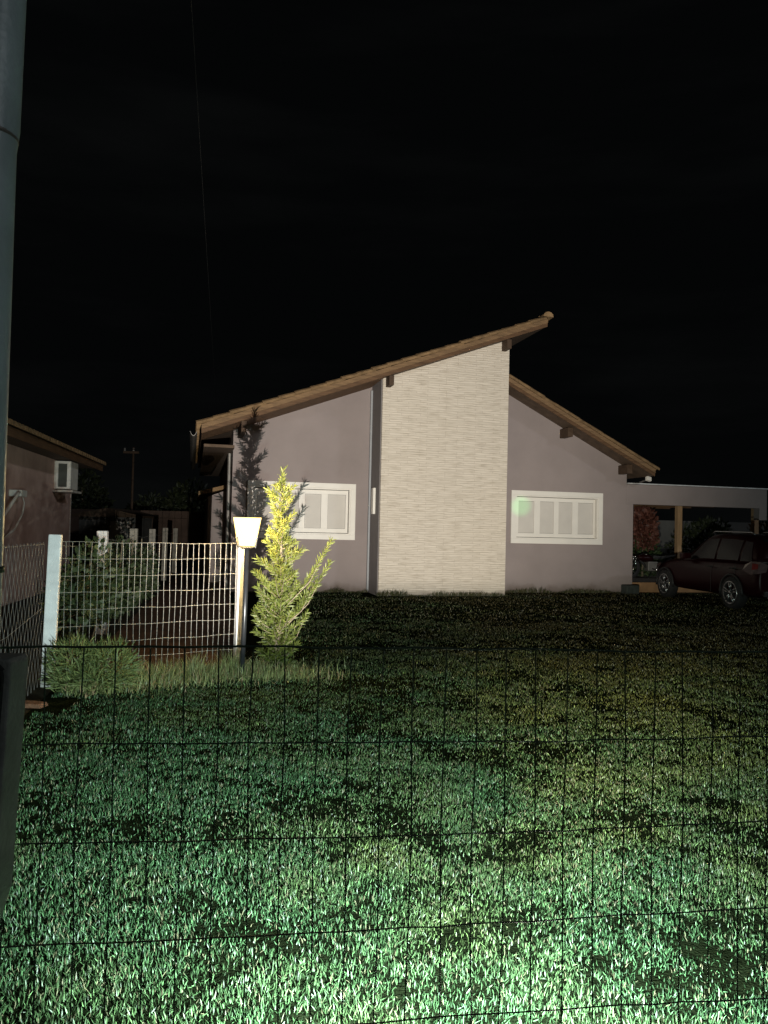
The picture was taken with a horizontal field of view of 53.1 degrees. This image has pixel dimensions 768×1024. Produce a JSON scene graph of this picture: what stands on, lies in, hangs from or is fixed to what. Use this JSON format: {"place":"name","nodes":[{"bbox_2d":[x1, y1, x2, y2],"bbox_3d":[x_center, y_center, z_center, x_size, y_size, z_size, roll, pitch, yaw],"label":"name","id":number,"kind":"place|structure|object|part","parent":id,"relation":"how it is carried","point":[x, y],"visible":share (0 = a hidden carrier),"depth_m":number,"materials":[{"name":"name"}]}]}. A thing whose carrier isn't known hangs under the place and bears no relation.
{"place":"outdoors","nodes":[
{"label":"outdoors","id":0,"kind":"place"},
{"bbox_2d":[72,508,157,562],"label":"shed","id":1,"kind":"structure","parent":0,"point":[114,522],"depth_m":29.48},
{"bbox_2d":[109,521,130,562],"bbox_3d":[-10.129,1.155,29.460,0.800,1.600,0.029,1,-1,0],"label":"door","id":2,"kind":"structure","parent":1,"relation":"in","point":[120,528],"depth_m":29.45,"materials":[{"name":"grey"}]},
{"bbox_2d":[70,509,204,560],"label":"boundary wall","id":3,"kind":"structure","parent":0,"point":[189,525],"depth_m":32.98,"materials":[{"name":"brown wood"}]},
{"bbox_2d":[89,573,233,675],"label":"dirt path","id":4,"kind":"structure","parent":0,"point":[130,627],"depth_m":11.52,"materials":[{"name":"brown soil"}]},
{"bbox_2d":[0,558,717,715],"bbox_3d":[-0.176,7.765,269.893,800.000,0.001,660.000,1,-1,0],"label":"ground","id":5,"kind":"structure","parent":0,"point":[188,566],"depth_m":11.03,"materials":[{"name":"soil"}]},
{"bbox_2d":[25,700,47,708],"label":"kerb","id":6,"kind":"structure","parent":5,"relation":"on","point":[34,704],"depth_m":6.19,"materials":[{"name":"brick"}]},
{"bbox_2d":[40,534,62,686],"bbox_3d":[-3.059,0.950,7.062,0.112,1.490,0.112,3,-2,-17],"label":"concrete post","id":7,"kind":"object","parent":5,"relation":"on","point":[52,593],"visible":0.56,"depth_m":7.02,"materials":[{"name":"white concrete"}]},
{"bbox_2d":[0,543,43,692],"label":"hexagonal mesh","id":8,"kind":"object","parent":7,"relation":"attached to","point":[24,605],"visible":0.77,"depth_m":6.38,"materials":[{"name":"metal"}]},
{"bbox_2d":[55,541,236,677],"bbox_3d":[-2.281,0.932,7.545,1.737,1.273,0.009,2,-2,-32],"label":"panel","id":9,"kind":"object","parent":7,"relation":"attached to","point":[169,590],"visible":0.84,"depth_m":7.58,"materials":[{"name":"metal"}]},
{"bbox_2d":[1,418,105,605],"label":"neighbour house","id":10,"kind":"structure","parent":5,"relation":"on","point":[32,456],"depth_m":15.12,"materials":[{"name":"brown paint"}]},
{"bbox_2d":[4,490,26,537],"bbox_3d":[-6.555,0.084,13.472,0.247,0.979,1.287,2,-1,-10],"label":"wall cable","id":11,"kind":"object","parent":10,"relation":"attached to","point":[15,494],"depth_m":13.73,"materials":[{"name":"plastic"}]},
{"bbox_2d":[52,461,80,493],"bbox_3d":[-7.120,-0.775,17.293,0.419,0.690,0.900,2,-1,-10],"label":"air conditioner","id":12,"kind":"object","parent":10,"relation":"attached to","point":[65,477],"visible":1,"depth_m":16.94,"materials":[{"name":"white paint"}]},
{"bbox_2d":[71,468,115,508],"bbox_3d":[-14.188,-0.107,35.990,3.101,4.258,2.029,1,-1,0],"label":"tree","id":13,"kind":"object","parent":5,"relation":"on","point":[98,492],"visible":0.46,"depth_m":35.81,"materials":[{"name":"green plant"}]},
{"bbox_2d":[38,535,160,662],"bbox_3d":[-3.819,0.986,10.990,0.851,1.373,7.263,2,-1,-11],"label":"bush","id":14,"kind":"object","parent":5,"relation":"on","point":[80,599],"visible":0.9,"depth_m":8.60,"materials":[{"name":"green plant"}]},
{"bbox_2d":[95,531,108,633],"bbox_3d":[-3.849,1.006,10.476,0.135,1.500,0.135,1,-1,-11],"label":"concrete post","id":15,"kind":"object","parent":5,"relation":"on","point":[101,535],"visible":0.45,"depth_m":10.42,"materials":[{"name":"grey concrete"}]},
{"bbox_2d":[58,532,173,622],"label":"boundary wires","id":16,"kind":"object","parent":15,"relation":"attached to","point":[115,563],"visible":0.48,"depth_m":10.52,"materials":[{"name":"grey metal"}]},
{"bbox_2d":[123,447,138,509],"bbox_3d":[-11.598,-0.451,35.014,0.710,5.000,0.133,1,-1,0],"label":"utility pole","id":17,"kind":"object","parent":5,"relation":"on","point":[133,452],"visible":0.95,"depth_m":35.02,"materials":[{"name":"brown wood"}]},
{"bbox_2d":[129,529,137,607],"bbox_3d":[-4.534,1.060,13.876,0.135,1.520,0.135,1,-1,-11],"label":"concrete post","id":18,"kind":"object","parent":5,"relation":"on","point":[133,534],"visible":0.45,"depth_m":13.83,"materials":[{"name":"grey concrete"}]},
{"bbox_2d":[123,490,172,510],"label":"tree","id":19,"kind":"object","parent":5,"relation":"on","point":[142,505],"visible":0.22,"depth_m":40.73,"materials":[{"name":"green plant"}]},
{"bbox_2d":[148,529,155,590],"bbox_3d":[-5.255,1.135,17.376,0.135,1.500,0.135,2,-1,-11],"label":"concrete post","id":20,"kind":"object","parent":5,"relation":"on","point":[152,536],"visible":0.49,"depth_m":17.32,"materials":[{"name":"grey concrete"}]},
{"bbox_2d":[161,528,167,580],"bbox_3d":[-5.937,1.188,20.776,0.135,1.520,0.135,2,-1,-11],"label":"concrete post","id":21,"kind":"object","parent":5,"relation":"on","point":[164,554],"visible":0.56,"depth_m":20.71,"materials":[{"name":"grey concrete"}]},
{"bbox_2d":[172,528,177,572],"bbox_3d":[-6.614,1.264,24.276,0.135,1.500,0.135,2,-2,-11],"label":"concrete post","id":22,"kind":"object","parent":5,"relation":"on","point":[174,552],"visible":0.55,"depth_m":24.21,"materials":[{"name":"grey concrete"}]},
{"bbox_2d":[157,477,208,511],"bbox_3d":[-9.613,0.166,37.959,3.128,4.013,1.909,1,-1,0],"label":"tree","id":23,"kind":"object","parent":5,"relation":"on","point":[177,498],"visible":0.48,"depth_m":37.69,"materials":[{"name":"green plant"}]},
{"bbox_2d":[233,547,244,662],"bbox_3d":[-1.510,1.054,8.079,0.106,1.400,0.105,2,-2,-25],"label":"concrete post","id":24,"kind":"object","parent":5,"relation":"on","point":[239,593],"visible":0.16,"depth_m":8.03,"materials":[{"name":"white concrete"}]},
{"bbox_2d":[190,312,659,595],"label":"house","id":25,"kind":"structure","parent":5,"relation":"on","point":[472,465],"depth_m":18.05,"materials":[{"name":"paint"}]},
{"bbox_2d":[246,480,355,539],"bbox_3d":[-1.928,-0.031,18.013,2.540,1.330,0.175,2,-1,-14],"label":"window","id":26,"kind":"structure","parent":25,"relation":"in","point":[325,511],"depth_m":18.08,"materials":[{"name":"white paint"}]},
{"bbox_2d":[510,490,602,544],"bbox_3d":[4.399,0.150,19.591,2.535,1.330,0.175,2,-1,-14],"label":"window","id":27,"kind":"structure","parent":25,"relation":"in","point":[537,517],"depth_m":19.58,"materials":[{"name":"white paint"}]},
{"bbox_2d":[633,547,654,574],"bbox_3d":[7.866,1.426,24.578,1.804,1.756,1.044,1,-1,0],"label":"shrub","id":28,"kind":"object","parent":5,"relation":"on","point":[641,563],"visible":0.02,"depth_m":24.44,"materials":[{"name":"green plant"}]},
{"bbox_2d":[632,571,656,581],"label":"terrace","id":29,"kind":"structure","parent":5,"relation":"on","point":[644,578],"depth_m":22.24,"materials":[{"name":"grey concrete"}]},
{"bbox_2d":[632,553,674,577],"bbox_3d":[7.780,1.574,22.424,1.939,0.749,0.738,1,-1,-8],"label":"motorcycle","id":30,"kind":"object","parent":29,"relation":"on","point":[647,562],"visible":0.49,"depth_m":22.32,"materials":[{"name":"metal"}]},
{"bbox_2d":[626,483,767,558],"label":"carport","id":31,"kind":"object","parent":29,"relation":"on","point":[678,498],"visible":0.6,"depth_m":20.70,"materials":[{"name":"paint"}]},
{"bbox_2d":[632,506,664,576],"bbox_3d":[8.006,1.009,23.665,1.157,2.448,1.093,3,-2,-44],"label":"flowering bush","id":32,"kind":"object","parent":5,"relation":"on","point":[645,533],"visible":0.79,"depth_m":23.43,"materials":[{"name":"red plant"}]},
{"bbox_2d":[632,582,712,592],"bbox_3d":[9.095,2.062,20.927,5.510,0.262,0.048,2,-1,-14],"label":"terrace step","id":33,"kind":"object","parent":5,"relation":"on","point":[648,586],"depth_m":20.41,"materials":[{"name":"ceramic"}]},
{"bbox_2d":[663,515,731,557],"bbox_3d":[11.228,1.235,27.322,2.594,2.310,1.620,1,-1,0],"label":"shrub","id":34,"kind":"object","parent":5,"relation":"on","point":[697,540],"visible":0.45,"depth_m":27.18,"materials":[{"name":"green plant"}]},
{"bbox_2d":[0,592,767,1023],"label":"lawn","id":35,"kind":"structure","parent":0,"point":[132,828],"depth_m":3.83,"materials":[{"name":"green plant"}]},
{"bbox_2d":[0,0,26,630],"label":"steel pole","id":36,"kind":"object","parent":35,"relation":"on","point":[12,26],"visible":1,"depth_m":1.00,"materials":[{"name":"metal"}]},
{"bbox_2d":[0,653,27,920],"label":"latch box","id":37,"kind":"object","parent":36,"relation":"attached to","point":[13,674],"visible":1,"depth_m":0.91,"materials":[{"name":"metal"}]},
{"bbox_2d":[38,630,144,695],"bbox_3d":[-2.616,1.365,6.857,0.931,0.612,0.705,1,-1,0],"label":"shrub","id":38,"kind":"object","parent":35,"relation":"on","point":[95,657],"visible":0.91,"depth_m":6.82,"materials":[{"name":"green plant"}]},
{"bbox_2d":[55,649,367,705],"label":"tall grass","id":39,"kind":"structure","parent":35,"relation":"on","point":[197,672],"depth_m":7.40,"materials":[{"name":"green plant"}]},
{"bbox_2d":[236,520,257,679],"bbox_3d":[-1.372,0.851,7.582,0.255,1.590,0.255,2,-1,-14],"label":"garden lamp","id":40,"kind":"object","parent":35,"relation":"on","point":[246,526],"visible":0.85,"depth_m":7.56,"materials":[{"name":"metal"}]},
{"bbox_2d":[249,465,335,666],"bbox_3d":[-0.978,0.585,7.958,0.873,2.158,0.620,2,-1,-24],"label":"young tree","id":41,"kind":"object","parent":35,"relation":"on","point":[284,574],"visible":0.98,"depth_m":7.86,"materials":[{"name":"green plant"}]},
{"bbox_2d":[0,645,767,1023],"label":"wire fence","id":42,"kind":"object","parent":35,"relation":"on","point":[440,835],"visible":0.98,"depth_m":1.19,"materials":[{"name":"metal"}]},
{"bbox_2d":[248,586,620,596],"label":"grass","id":43,"kind":"structure","parent":35,"relation":"on","point":[478,594],"depth_m":17.96,"materials":[{"name":"green plant"}]},
{"bbox_2d":[621,585,638,593],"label":"stone block","id":44,"kind":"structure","parent":35,"relation":"on","point":[630,589],"depth_m":19.57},
{"bbox_2d":[656,531,767,608],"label":"parked car","id":45,"kind":"object","parent":35,"relation":"on","point":[731,569],"visible":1,"depth_m":16.50,"materials":[{"name":"red paint"}]},
{"bbox_3d":[7.253,0.849,17.490,0.143,0.518,1.140,2,-1,-9],"label":"side window","id":46,"kind":"part","parent":45,"relation":"part of","materials":[{"name":"black glass"}]},
{"bbox_3d":[7.417,0.799,16.473,0.141,0.455,0.760,2,-1,-9],"label":"side window","id":47,"kind":"part","parent":45,"relation":"part of","materials":[{"name":"black glass"}]},
{"bbox_3d":[7.520,0.813,15.836,0.137,0.427,0.370,2,-1,-9],"label":"side window","id":48,"kind":"part","parent":45,"relation":"part of","materials":[{"name":"black glass"}]},
{"bbox_2d":[8,0,767,522],"label":"sky","id":49,"kind":"structure","parent":0,"point":[385,181],"materials":[{"name":"black"}]},
{"bbox_2d":[633,520,767,563],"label":"boundary wall","id":50,"kind":"structure","parent":0,"point":[666,528],"depth_m":29.28,"materials":[{"name":"grey concrete"}]}
]}

